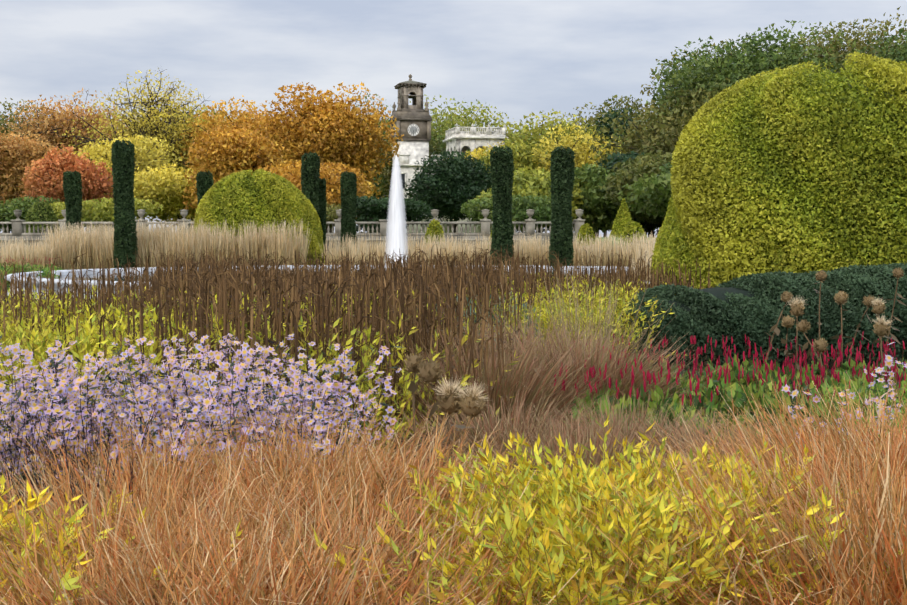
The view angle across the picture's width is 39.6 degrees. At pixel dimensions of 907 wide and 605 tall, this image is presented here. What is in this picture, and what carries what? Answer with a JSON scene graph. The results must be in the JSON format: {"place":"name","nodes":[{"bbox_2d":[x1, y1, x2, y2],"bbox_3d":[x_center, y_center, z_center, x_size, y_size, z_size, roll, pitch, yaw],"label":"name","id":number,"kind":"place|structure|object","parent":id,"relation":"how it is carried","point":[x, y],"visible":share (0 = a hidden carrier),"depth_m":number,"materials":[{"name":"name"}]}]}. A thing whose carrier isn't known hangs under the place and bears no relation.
{"place":"outdoors","nodes":[
{"label":"outdoors","id":0,"kind":"place"},
{"bbox_2d":[0,218,906,604],"bbox_3d":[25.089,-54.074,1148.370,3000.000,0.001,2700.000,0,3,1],"label":"ground","id":1,"kind":"structure","parent":0,"point":[685,370],"depth_m":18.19,"materials":[{"name":"brown plant"}]},
{"bbox_2d":[0,209,584,255],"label":"balustrade","id":2,"kind":"object","parent":1,"relation":"on","point":[18,227],"visible":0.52,"depth_m":84.98,"materials":[{"name":"stone"}]},
{"bbox_2d":[7,265,649,300],"bbox_3d":[-2.199,-0.850,48.792,28.640,0.680,28.640,0,3,1],"label":"fountain basin","id":3,"kind":"object","parent":1,"relation":"on","point":[64,272],"visible":0.04,"depth_m":48.06,"materials":[{"name":"stone"}]},
{"bbox_2d":[37,269,615,281],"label":"fountain water","id":4,"kind":"structure","parent":3,"relation":"in","point":[91,276],"depth_m":48.69,"materials":[{"name":"grey liquid"}]},
{"bbox_2d":[384,154,408,268],"bbox_3d":[-2.199,-3.309,48.672,2.500,4.804,2.500,0,3,1],"label":"fountain jet","id":5,"kind":"object","parent":4,"relation":"on","point":[395,242],"visible":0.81,"depth_m":48.34},
{"bbox_2d":[0,255,906,604],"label":"leafy plants","id":6,"kind":"object","parent":1,"relation":"on","point":[556,549],"visible":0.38,"depth_m":5.05,"materials":[{"name":"yellow plant"}]},
{"bbox_2d":[0,255,906,499],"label":"flowers","id":7,"kind":"object","parent":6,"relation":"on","point":[61,388],"visible":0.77,"depth_m":6.91,"materials":[{"name":"purple plant"}]},
{"bbox_2d":[0,240,906,604],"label":"dry stems","id":8,"kind":"object","parent":1,"relation":"on","point":[224,282],"visible":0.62,"depth_m":10.67,"materials":[{"name":"brown plant"}]},
{"bbox_2d":[29,84,906,368],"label":"topiary","id":9,"kind":"object","parent":1,"relation":"on","point":[719,292],"visible":0.04,"depth_m":22.90,"materials":[{"name":"green plant"}]},
{"bbox_2d":[24,51,906,369],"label":"topiary tufts","id":10,"kind":"object","parent":9,"relation":"on","point":[704,157],"visible":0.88,"depth_m":23.20,"materials":[{"name":"green plant"}]},
{"bbox_2d":[0,0,906,236],"label":"sky","id":11,"kind":"structure","parent":0,"point":[519,58],"materials":[{"name":"grey"}]},
{"bbox_2d":[597,237,656,248],"bbox_3d":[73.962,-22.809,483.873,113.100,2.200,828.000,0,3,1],"label":"lawn bank","id":12,"kind":"structure","parent":0,"point":[613,239],"depth_m":91.41,"materials":[{"name":"green plant"}]},
{"label":"terrace lawn","id":13,"kind":"structure","parent":0,"visible":0},
{"bbox_2d":[392,123,507,232],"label":"building","id":14,"kind":"structure","parent":13,"relation":"on","point":[457,138],"depth_m":183.99,"materials":[{"name":"stone"}]},
{"bbox_2d":[389,74,432,163],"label":"clock tower","id":15,"kind":"structure","parent":14,"relation":"on","point":[412,122],"depth_m":192.90,"materials":[{"name":"stone"}]}
]}

